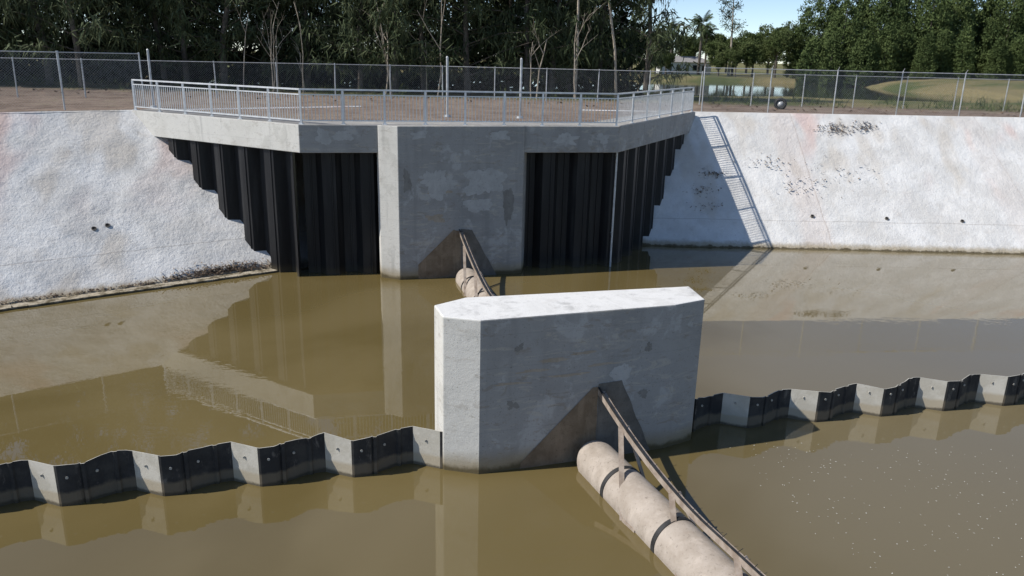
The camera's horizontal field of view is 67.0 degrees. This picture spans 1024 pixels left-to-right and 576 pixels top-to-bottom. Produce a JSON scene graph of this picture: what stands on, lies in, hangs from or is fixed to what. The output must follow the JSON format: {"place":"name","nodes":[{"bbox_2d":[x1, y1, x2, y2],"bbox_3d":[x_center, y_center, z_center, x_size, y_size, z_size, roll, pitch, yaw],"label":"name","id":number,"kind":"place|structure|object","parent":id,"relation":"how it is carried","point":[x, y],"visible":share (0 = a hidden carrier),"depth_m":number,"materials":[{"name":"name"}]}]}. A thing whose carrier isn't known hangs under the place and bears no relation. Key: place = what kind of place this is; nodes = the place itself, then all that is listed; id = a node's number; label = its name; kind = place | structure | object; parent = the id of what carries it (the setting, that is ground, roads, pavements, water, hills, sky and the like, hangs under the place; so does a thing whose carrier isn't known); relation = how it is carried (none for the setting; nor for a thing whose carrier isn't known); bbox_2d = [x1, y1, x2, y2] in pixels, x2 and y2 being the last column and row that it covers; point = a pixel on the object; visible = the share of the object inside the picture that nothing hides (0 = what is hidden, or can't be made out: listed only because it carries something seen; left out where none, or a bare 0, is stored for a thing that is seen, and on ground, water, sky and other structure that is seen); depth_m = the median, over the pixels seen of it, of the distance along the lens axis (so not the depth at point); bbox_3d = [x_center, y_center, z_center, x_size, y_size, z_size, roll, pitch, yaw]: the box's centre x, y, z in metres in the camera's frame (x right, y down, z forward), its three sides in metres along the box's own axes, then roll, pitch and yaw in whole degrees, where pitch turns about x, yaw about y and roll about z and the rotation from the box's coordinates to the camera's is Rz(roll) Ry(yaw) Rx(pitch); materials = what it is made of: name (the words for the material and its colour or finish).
{"place":"outdoors","nodes":[
{"label":"outdoors","id":0,"kind":"place"},
{"bbox_2d":[0,106,360,304],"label":"concrete canal slope","id":1,"kind":"structure","parent":0,"point":[69,180],"depth_m":26.20,"materials":[{"name":"concrete"}]},
{"bbox_2d":[1,258,270,303],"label":"leaf litter","id":2,"kind":"object","parent":1,"relation":"on","point":[240,269],"visible":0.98,"depth_m":25.96,"materials":[{"name":"brown plant"}]},
{"bbox_2d":[0,263,308,311],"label":"concrete toe kerb","id":3,"kind":"structure","parent":1,"relation":"on","point":[41,302],"depth_m":24.46,"materials":[{"name":"concrete"}]},
{"bbox_2d":[1,0,1009,63],"label":"sky","id":4,"kind":"structure","parent":0,"point":[755,12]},
{"bbox_2d":[0,245,1023,575],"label":"canal water","id":5,"kind":"structure","parent":0,"point":[270,359],"depth_m":16.05,"materials":[{"name":"liquid"}]},
{"bbox_2d":[0,426,442,506],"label":"sheet pile weir","id":6,"kind":"object","parent":5,"relation":"in","point":[114,472],"visible":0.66,"depth_m":13.54,"materials":[{"name":"metal"}]},
{"bbox_2d":[168,138,300,276],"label":"wing piles","id":7,"kind":"object","parent":5,"relation":"in","point":[255,189],"visible":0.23,"depth_m":26.92,"materials":[{"name":"black metal"}]},
{"bbox_2d":[377,122,526,279],"bbox_3d":[-2.042,-2.453,26.906,5.038,6.354,2.266,1,17,0],"label":"concrete abutment","id":8,"kind":"object","parent":5,"relation":"in","point":[440,184],"visible":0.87,"depth_m":26.13,"materials":[{"name":"concrete"}]},
{"bbox_2d":[302,153,613,274],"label":"bay piles","id":9,"kind":"object","parent":5,"relation":"in","point":[568,208],"visible":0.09,"depth_m":27.33,"materials":[{"name":"black metal"}]},
{"bbox_2d":[133,108,694,152],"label":"concrete deck","id":10,"kind":"structure","parent":9,"relation":"on","point":[313,136],"depth_m":26.61,"materials":[{"name":"concrete"}]},
{"bbox_2d":[131,79,694,125],"bbox_3d":[-1.880,-6.906,28.789,23.528,1.115,7.372,-4,17,-16],"label":"aluminium guardrail","id":11,"kind":"object","parent":10,"relation":"on","point":[632,109],"visible":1,"depth_m":26.29,"materials":[{"name":"metal"}]},
{"bbox_2d":[456,229,495,297],"bbox_3d":[-0.123,0.630,21.389,0.961,2.102,11.842,-3,17,-15],"label":"floating pipe boom","id":12,"kind":"object","parent":5,"relation":"in","point":[471,282],"visible":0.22,"depth_m":24.91,"materials":[{"name":"beige plastic"}]},
{"bbox_2d":[434,286,704,473],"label":"concrete pier","id":13,"kind":"structure","parent":5,"relation":"in","point":[520,380],"depth_m":14.30,"materials":[{"name":"concrete"}]},
{"bbox_2d":[608,134,683,262],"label":"wing piles","id":14,"kind":"object","parent":5,"relation":"in","point":[643,171],"visible":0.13,"depth_m":30.44,"materials":[{"name":"black metal"}]},
{"bbox_2d":[609,153,617,266],"bbox_3d":[3.685,-2.638,28.365,0.070,4.740,0.483,1,17,0],"label":"vertical drain pipe","id":15,"kind":"object","parent":14,"relation":"attached to","point":[616,161],"visible":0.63,"depth_m":28.05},
{"bbox_2d":[577,387,765,575],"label":"floating pipe boom","id":16,"kind":"object","parent":5,"relation":"in","point":[676,541],"visible":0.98,"depth_m":12.43,"materials":[{"name":"beige plastic"}]},
{"bbox_2d":[692,373,1023,431],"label":"sheet pile weir","id":17,"kind":"object","parent":5,"relation":"in","point":[804,405],"visible":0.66,"depth_m":16.92,"materials":[{"name":"metal"}]},
{"bbox_2d":[0,51,1023,121],"bbox_3d":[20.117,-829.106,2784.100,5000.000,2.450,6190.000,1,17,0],"label":"ground","id":18,"kind":"structure","parent":0,"point":[572,117],"depth_m":39.23,"materials":[{"name":"brown soil"}]},
{"bbox_2d":[0,2,37,64],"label":"australian pine tree","id":19,"kind":"object","parent":18,"relation":"on","point":[14,42],"visible":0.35,"depth_m":44.64,"materials":[{"name":"green plant"}]},
{"bbox_2d":[0,0,101,64],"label":"australian pine tree","id":20,"kind":"object","parent":18,"relation":"on","point":[46,31],"visible":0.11,"depth_m":50.38,"materials":[{"name":"green plant"}]},
{"bbox_2d":[0,0,123,84],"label":"australian pine tree","id":21,"kind":"object","parent":18,"relation":"on","point":[34,12],"visible":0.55,"depth_m":44.58,"materials":[{"name":"green plant"}]},
{"bbox_2d":[0,0,134,87],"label":"australian pine tree","id":22,"kind":"object","parent":18,"relation":"on","point":[69,11],"visible":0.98,"depth_m":42.42,"materials":[{"name":"green plant"}]},
{"bbox_2d":[0,50,145,109],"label":"chain link fence","id":23,"kind":"object","parent":18,"relation":"on","point":[60,72],"visible":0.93,"depth_m":28.51,"materials":[{"name":"metal"}]},
{"bbox_2d":[33,0,152,81],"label":"australian pine tree","id":24,"kind":"object","parent":18,"relation":"on","point":[104,9],"visible":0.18,"depth_m":49.60,"materials":[{"name":"green plant"}]},
{"bbox_2d":[60,0,199,72],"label":"australian pine tree","id":25,"kind":"object","parent":18,"relation":"on","point":[127,17],"visible":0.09,"depth_m":50.63,"materials":[{"name":"green plant"}]},
{"bbox_2d":[89,0,213,85],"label":"australian pine tree","id":26,"kind":"object","parent":18,"relation":"on","point":[142,20],"visible":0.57,"depth_m":45.92,"materials":[{"name":"green plant"}]},
{"bbox_2d":[146,49,156,107],"bbox_3d":[-14.304,-8.268,30.615,0.280,2.300,0.280,1,17,0],"label":"gate post","id":27,"kind":"object","parent":18,"relation":"on","point":[149,69],"visible":0.77,"depth_m":30.52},
{"bbox_2d":[119,0,253,86],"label":"australian pine tree","id":28,"kind":"object","parent":18,"relation":"on","point":[180,16],"visible":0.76,"depth_m":45.54,"materials":[{"name":"green plant"}]},
{"bbox_2d":[152,0,280,87],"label":"australian pine tree","id":29,"kind":"object","parent":18,"relation":"on","point":[226,20],"visible":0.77,"depth_m":45.38,"materials":[{"name":"green plant"}]},
{"bbox_2d":[168,0,277,76],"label":"australian pine tree","id":30,"kind":"object","parent":18,"relation":"on","point":[216,26],"visible":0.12,"depth_m":47.91,"materials":[{"name":"green plant"}]},
{"bbox_2d":[197,0,329,83],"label":"australian pine tree","id":31,"kind":"object","parent":18,"relation":"on","point":[250,53],"visible":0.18,"depth_m":49.64,"materials":[{"name":"green plant"}]},
{"bbox_2d":[195,0,336,88],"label":"australian pine tree","id":32,"kind":"object","parent":18,"relation":"on","point":[240,33],"visible":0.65,"depth_m":46.51,"materials":[{"name":"green plant"}]},
{"bbox_2d":[258,0,283,90],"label":"bare tree","id":33,"kind":"object","parent":18,"relation":"on","point":[273,46],"visible":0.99,"depth_m":43.24,"materials":[{"name":"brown plant"}]},
{"bbox_2d":[233,0,357,87],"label":"australian pine tree","id":34,"kind":"object","parent":18,"relation":"on","point":[305,13],"visible":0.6,"depth_m":47.12,"materials":[{"name":"green plant"}]},
{"bbox_2d":[271,0,374,87],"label":"australian pine tree","id":35,"kind":"object","parent":18,"relation":"on","point":[335,17],"visible":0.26,"depth_m":49.14,"materials":[{"name":"green plant"}]},
{"bbox_2d":[0,0,663,94],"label":"dense woodland","id":36,"kind":"object","parent":18,"relation":"on","point":[381,84],"visible":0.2,"depth_m":52.15,"materials":[{"name":"plant"}]},
{"bbox_2d":[292,0,410,91],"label":"australian pine tree","id":37,"kind":"object","parent":18,"relation":"on","point":[358,34],"visible":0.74,"depth_m":44.97,"materials":[{"name":"green plant"}]},
{"bbox_2d":[339,0,451,81],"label":"australian pine tree","id":38,"kind":"object","parent":18,"relation":"on","point":[389,31],"visible":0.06,"depth_m":51.41,"materials":[{"name":"green plant"}]},
{"bbox_2d":[322,0,473,92],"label":"australian pine tree","id":39,"kind":"object","parent":18,"relation":"on","point":[392,15],"visible":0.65,"depth_m":44.34,"materials":[{"name":"green plant"}]},
{"bbox_2d":[366,0,495,93],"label":"australian pine tree","id":40,"kind":"object","parent":18,"relation":"on","point":[422,78],"visible":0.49,"depth_m":45.37,"materials":[{"name":"green plant"}]},
{"bbox_2d":[417,0,444,95],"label":"bare tree","id":41,"kind":"object","parent":18,"relation":"on","point":[440,36],"visible":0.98,"depth_m":42.92,"materials":[{"name":"brown plant"}]},
{"bbox_2d":[392,0,497,90],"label":"australian pine tree","id":42,"kind":"object","parent":18,"relation":"on","point":[459,20],"visible":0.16,"depth_m":49.83,"materials":[{"name":"green plant"}]},
{"bbox_2d":[445,56,450,116],"bbox_3d":[-2.466,-7.637,29.465,0.280,2.300,0.280,1,17,0],"label":"gate post","id":43,"kind":"object","parent":18,"relation":"on","point":[447,115],"visible":0.82,"depth_m":29.42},
{"bbox_2d":[395,0,552,95],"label":"australian pine tree","id":44,"kind":"object","parent":18,"relation":"on","point":[468,50],"visible":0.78,"depth_m":44.66,"materials":[{"name":"green plant"}]},
{"bbox_2d":[455,0,565,90],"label":"australian pine tree","id":45,"kind":"object","parent":18,"relation":"on","point":[496,14],"visible":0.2,"depth_m":51.40,"materials":[{"name":"green plant"}]},
{"bbox_2d":[0,85,1021,116],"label":"dirt clods","id":46,"kind":"object","parent":18,"relation":"on","point":[524,102],"visible":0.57,"depth_m":40.44,"materials":[{"name":"brown soil"}]},
{"bbox_2d":[0,57,1023,110],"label":"chain link fence","id":47,"kind":"object","parent":18,"relation":"on","point":[388,75],"visible":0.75,"depth_m":41.54,"materials":[{"name":"metal"}]},
{"bbox_2d":[0,68,1023,111],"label":"roadside weeds","id":48,"kind":"object","parent":18,"relation":"on","point":[736,96],"visible":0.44,"depth_m":44.93,"materials":[{"name":"green plant"}]},
{"bbox_2d":[517,58,522,117],"bbox_3d":[0.335,-7.626,29.657,0.280,2.300,0.280,1,17,0],"label":"gate post","id":49,"kind":"object","parent":18,"relation":"on","point":[521,66],"visible":0.82,"depth_m":29.57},
{"bbox_2d":[459,0,586,95],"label":"australian pine tree","id":50,"kind":"object","parent":18,"relation":"on","point":[527,19],"visible":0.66,"depth_m":45.80,"materials":[{"name":"green plant"}]},
{"bbox_2d":[531,19,546,96],"bbox_3d":[1.263,-12.847,43.280,0.642,4.601,1.482,13,20,34],"label":"bare tree","id":51,"kind":"object","parent":18,"relation":"on","point":[537,60],"visible":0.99,"depth_m":43.46,"materials":[{"name":"brown plant"}]},
{"bbox_2d":[479,0,614,95],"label":"australian pine tree","id":52,"kind":"object","parent":18,"relation":"on","point":[552,63],"visible":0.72,"depth_m":45.59,"materials":[{"name":"green plant"}]},
{"bbox_2d":[513,0,632,91],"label":"australian pine tree","id":53,"kind":"object","parent":18,"relation":"on","point":[568,85],"visible":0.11,"depth_m":51.07,"materials":[{"name":"green plant"}]},
{"bbox_2d":[573,0,578,96],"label":"bare tree","id":54,"kind":"object","parent":18,"relation":"on","point":[577,44],"visible":0.66,"depth_m":44.65,"materials":[{"name":"brown plant"}]},
{"bbox_2d":[573,2,605,97],"bbox_3d":[4.163,-12.913,42.588,1.417,5.262,2.465,1,17,-2],"label":"bare tree","id":55,"kind":"object","parent":18,"relation":"on","point":[581,48],"visible":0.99,"depth_m":43.16,"materials":[{"name":"brown plant"}]},
{"bbox_2d":[534,0,663,96],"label":"australian pine tree","id":56,"kind":"object","parent":18,"relation":"on","point":[599,60],"visible":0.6,"depth_m":46.81,"materials":[{"name":"green plant"}]},
{"bbox_2d":[608,3,616,99],"bbox_3d":[6.315,-17.958,43.965,3.008,14.396,1.026,16,22,39],"label":"bare tree","id":57,"kind":"object","parent":18,"relation":"on","point":[614,47],"visible":0.8,"depth_m":45.00,"materials":[{"name":"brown plant"}]},
{"bbox_2d":[582,0,712,99],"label":"australian pine tree","id":58,"kind":"object","parent":18,"relation":"on","point":[649,60],"visible":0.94,"depth_m":45.51,"materials":[{"name":"green plant"}]},
{"bbox_2d":[656,62,710,74],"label":"walls","id":59,"kind":"structure","parent":18,"relation":"on","point":[690,68],"depth_m":137.91,"materials":[{"name":"paint"}]},
{"bbox_2d":[674,56,709,62],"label":"roof","id":60,"kind":"structure","parent":59,"relation":"on","point":[686,59],"depth_m":138.45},
{"bbox_2d":[669,34,698,55],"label":"leafy tree","id":61,"kind":"object","parent":18,"relation":"on","point":[688,40],"visible":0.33,"depth_m":157.94,"materials":[{"name":"green plant"}]},
{"bbox_2d":[681,38,704,56],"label":"leafy tree","id":62,"kind":"object","parent":18,"relation":"on","point":[693,51],"visible":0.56,"depth_m":157.67,"materials":[{"name":"green plant"}]},
{"bbox_2d":[690,10,716,74],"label":"palm tree","id":63,"kind":"object","parent":18,"relation":"on","point":[706,17],"visible":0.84,"depth_m":132.54,"materials":[{"name":"green plant"}]},
{"bbox_2d":[696,22,718,73],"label":"palm tree","id":64,"kind":"object","parent":18,"relation":"on","point":[711,37],"visible":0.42,"depth_m":136.07,"materials":[{"name":"green plant"}]},
{"bbox_2d":[703,31,726,71],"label":"leafy tree","id":65,"kind":"object","parent":18,"relation":"on","point":[720,37],"visible":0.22,"depth_m":160.31,"materials":[{"name":"green plant"}]},
{"bbox_2d":[704,40,732,75],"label":"leafy tree","id":66,"kind":"object","parent":18,"relation":"on","point":[714,49],"visible":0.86,"depth_m":129.26,"materials":[{"name":"green plant"}]},
{"bbox_2d":[712,57,725,76],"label":"leafy tree","id":67,"kind":"object","parent":18,"relation":"on","point":[718,63],"visible":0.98,"depth_m":124.17,"materials":[{"name":"green plant"}]},
{"bbox_2d":[722,36,742,74],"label":"leafy tree","id":68,"kind":"object","parent":18,"relation":"on","point":[736,44],"visible":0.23,"depth_m":137.82,"materials":[{"name":"green plant"}]},
{"bbox_2d":[718,0,747,75],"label":"tall thin tree","id":69,"kind":"object","parent":18,"relation":"on","point":[731,15],"visible":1,"depth_m":129.64,"materials":[{"name":"green plant"}]},
{"bbox_2d":[725,47,749,76],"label":"leafy tree","id":70,"kind":"object","parent":18,"relation":"on","point":[736,56],"visible":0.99,"depth_m":122.74,"materials":[{"name":"green plant"}]},
{"bbox_2d":[737,30,764,72],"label":"leafy tree","id":71,"kind":"object","parent":18,"relation":"on","point":[747,36],"visible":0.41,"depth_m":158.20,"materials":[{"name":"green plant"}]},
{"bbox_2d":[740,40,768,76],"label":"leafy tree","id":72,"kind":"object","parent":18,"relation":"on","point":[751,48],"visible":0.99,"depth_m":123.15,"materials":[{"name":"green plant"}]},
{"bbox_2d":[757,43,787,74],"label":"leafy tree","id":73,"kind":"object","parent":18,"relation":"on","point":[781,58],"visible":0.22,"depth_m":158.06,"materials":[{"name":"green plant"}]},
{"bbox_2d":[758,21,798,73],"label":"leafy tree","id":74,"kind":"object","parent":18,"relation":"on","point":[766,33],"visible":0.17,"depth_m":163.34,"materials":[{"name":"green plant"}]},
{"bbox_2d":[774,98,786,108],"bbox_3d":[13.834,-9.482,39.859,0.640,0.637,0.242,7,18,19],"label":"ball","id":75,"kind":"object","parent":18,"relation":"on","point":[780,102],"visible":0.76,"depth_m":39.80,"materials":[{"name":"silver metal"}]},
{"bbox_2d":[761,27,801,77],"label":"leafy tree","id":76,"kind":"object","parent":18,"relation":"on","point":[778,40],"visible":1,"depth_m":120.38,"materials":[{"name":"green plant"}]},
{"bbox_2d":[782,50,811,78],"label":"leafy tree","id":77,"kind":"object","parent":18,"relation":"on","point":[791,56],"visible":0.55,"depth_m":121.00,"materials":[{"name":"green plant"}]},
{"bbox_2d":[792,36,823,84],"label":"conifer tree","id":78,"kind":"object","parent":18,"relation":"on","point":[809,61],"visible":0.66,"depth_m":113.08,"materials":[{"name":"green plant"}]},
{"bbox_2d":[783,0,846,78],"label":"conifer tree","id":79,"kind":"object","parent":18,"relation":"on","point":[806,23],"visible":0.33,"depth_m":119.89,"materials":[{"name":"green plant"}]},
{"bbox_2d":[813,32,847,85],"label":"conifer tree","id":80,"kind":"object","parent":18,"relation":"on","point":[835,54],"visible":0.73,"depth_m":111.35,"materials":[{"name":"green plant"}]},
{"bbox_2d":[813,0,865,79],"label":"conifer tree","id":81,"kind":"object","parent":18,"relation":"on","point":[837,16],"visible":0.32,"depth_m":113.66,"materials":[{"name":"green plant"}]},
{"bbox_2d":[809,0,870,69],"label":"conifer tree","id":82,"kind":"object","parent":18,"relation":"on","point":[855,1],"visible":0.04,"depth_m":121.26,"materials":[{"name":"green plant"}]},
{"bbox_2d":[841,27,877,86],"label":"conifer tree","id":83,"kind":"object","parent":18,"relation":"on","point":[863,53],"visible":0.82,"depth_m":108.50,"materials":[{"name":"green plant"}]},
{"bbox_2d":[701,65,1023,116],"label":"chain link fence","id":84,"kind":"object","parent":18,"relation":"on","point":[862,88],"visible":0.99,"depth_m":36.74,"materials":[{"name":"metal"}]},
{"bbox_2d":[843,0,912,66],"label":"conifer tree","id":85,"kind":"object","parent":18,"relation":"on","point":[866,4],"visible":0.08,"depth_m":116.12,"materials":[{"name":"green plant"}]},
{"bbox_2d":[865,22,903,82],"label":"conifer tree","id":86,"kind":"object","parent":18,"relation":"on","point":[889,49],"visible":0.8,"depth_m":108.50,"materials":[{"name":"green plant"}]},
{"bbox_2d":[863,0,915,63],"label":"conifer tree","id":87,"kind":"object","parent":18,"relation":"on","point":[873,22],"visible":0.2,"depth_m":113.15,"materials":[{"name":"green plant"}]},
{"bbox_2d":[885,22,915,79],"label":"conifer tree","id":88,"kind":"object","parent":18,"relation":"on","point":[908,47],"visible":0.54,"depth_m":109.08,"materials":[{"name":"green plant"}]},
{"bbox_2d":[875,0,938,63],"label":"conifer tree","id":89,"kind":"object","parent":18,"relation":"on","point":[916,2],"visible":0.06,"depth_m":115.30,"materials":[{"name":"green plant"}]},
{"bbox_2d":[908,31,938,79],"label":"conifer tree","id":90,"kind":"object","parent":18,"relation":"on","point":[927,48],"visible":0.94,"depth_m":106.32,"materials":[{"name":"green plant"}]},
{"bbox_2d":[909,0,957,68],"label":"conifer tree","id":91,"kind":"object","parent":18,"relation":"on","point":[918,22],"visible":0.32,"depth_m":111.17,"materials":[{"name":"green plant"}]},
{"bbox_2d":[933,29,956,77],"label":"conifer tree","id":92,"kind":"object","parent":18,"relation":"on","point":[943,57],"visible":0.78,"depth_m":107.80,"materials":[{"name":"green plant"}]},
{"bbox_2d":[926,0,981,76],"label":"conifer tree","id":93,"kind":"object","parent":18,"relation":"on","point":[975,15],"visible":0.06,"depth_m":114.17,"materials":[{"name":"green plant"}]},
{"bbox_2d":[933,0,977,72],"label":"conifer tree","id":94,"kind":"object","parent":18,"relation":"on","point":[969,10],"visible":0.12,"depth_m":112.21,"materials":[{"name":"green plant"}]},
{"bbox_2d":[941,25,978,77],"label":"conifer tree","id":95,"kind":"object","parent":18,"relation":"on","point":[965,57],"visible":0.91,"depth_m":106.96,"materials":[{"name":"green plant"}]},
{"bbox_2d":[951,0,1000,77],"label":"conifer tree","id":96,"kind":"object","parent":18,"relation":"on","point":[982,5],"visible":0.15,"depth_m":115.62,"materials":[{"name":"green plant"}]},
{"bbox_2d":[982,36,1011,79],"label":"conifer tree","id":97,"kind":"object","parent":18,"relation":"on","point":[998,65],"visible":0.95,"depth_m":105.28,"materials":[{"name":"green plant"}]},
{"bbox_2d":[972,0,1023,78],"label":"conifer tree","id":98,"kind":"object","parent":18,"relation":"on","point":[990,35],"visible":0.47,"depth_m":110.12,"materials":[{"name":"green plant"}]},
{"bbox_2d":[973,0,1022,78],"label":"conifer tree","id":99,"kind":"object","parent":18,"relation":"on","point":[991,10],"visible":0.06,"depth_m":115.03,"materials":[{"name":"green plant"}]},
{"bbox_2d":[1004,34,1023,79],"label":"conifer tree","id":100,"kind":"object","parent":18,"relation":"on","point":[1016,59],"visible":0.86,"depth_m":105.44,"materials":[{"name":"green plant"}]},
{"bbox_2d":[203,78,1021,102],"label":"pond water","id":101,"kind":"structure","parent":0,"point":[758,87],"depth_m":85.50,"materials":[{"name":"grey liquid"}]},
{"bbox_2d":[582,109,1023,254],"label":"concrete canal slope","id":102,"kind":"structure","parent":0,"point":[942,176],"depth_m":34.05,"materials":[{"name":"concrete"}]},
{"bbox_2d":[683,118,887,210],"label":"stains","id":103,"kind":"object","parent":102,"relation":"on","point":[717,174],"visible":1,"depth_m":34.58,"materials":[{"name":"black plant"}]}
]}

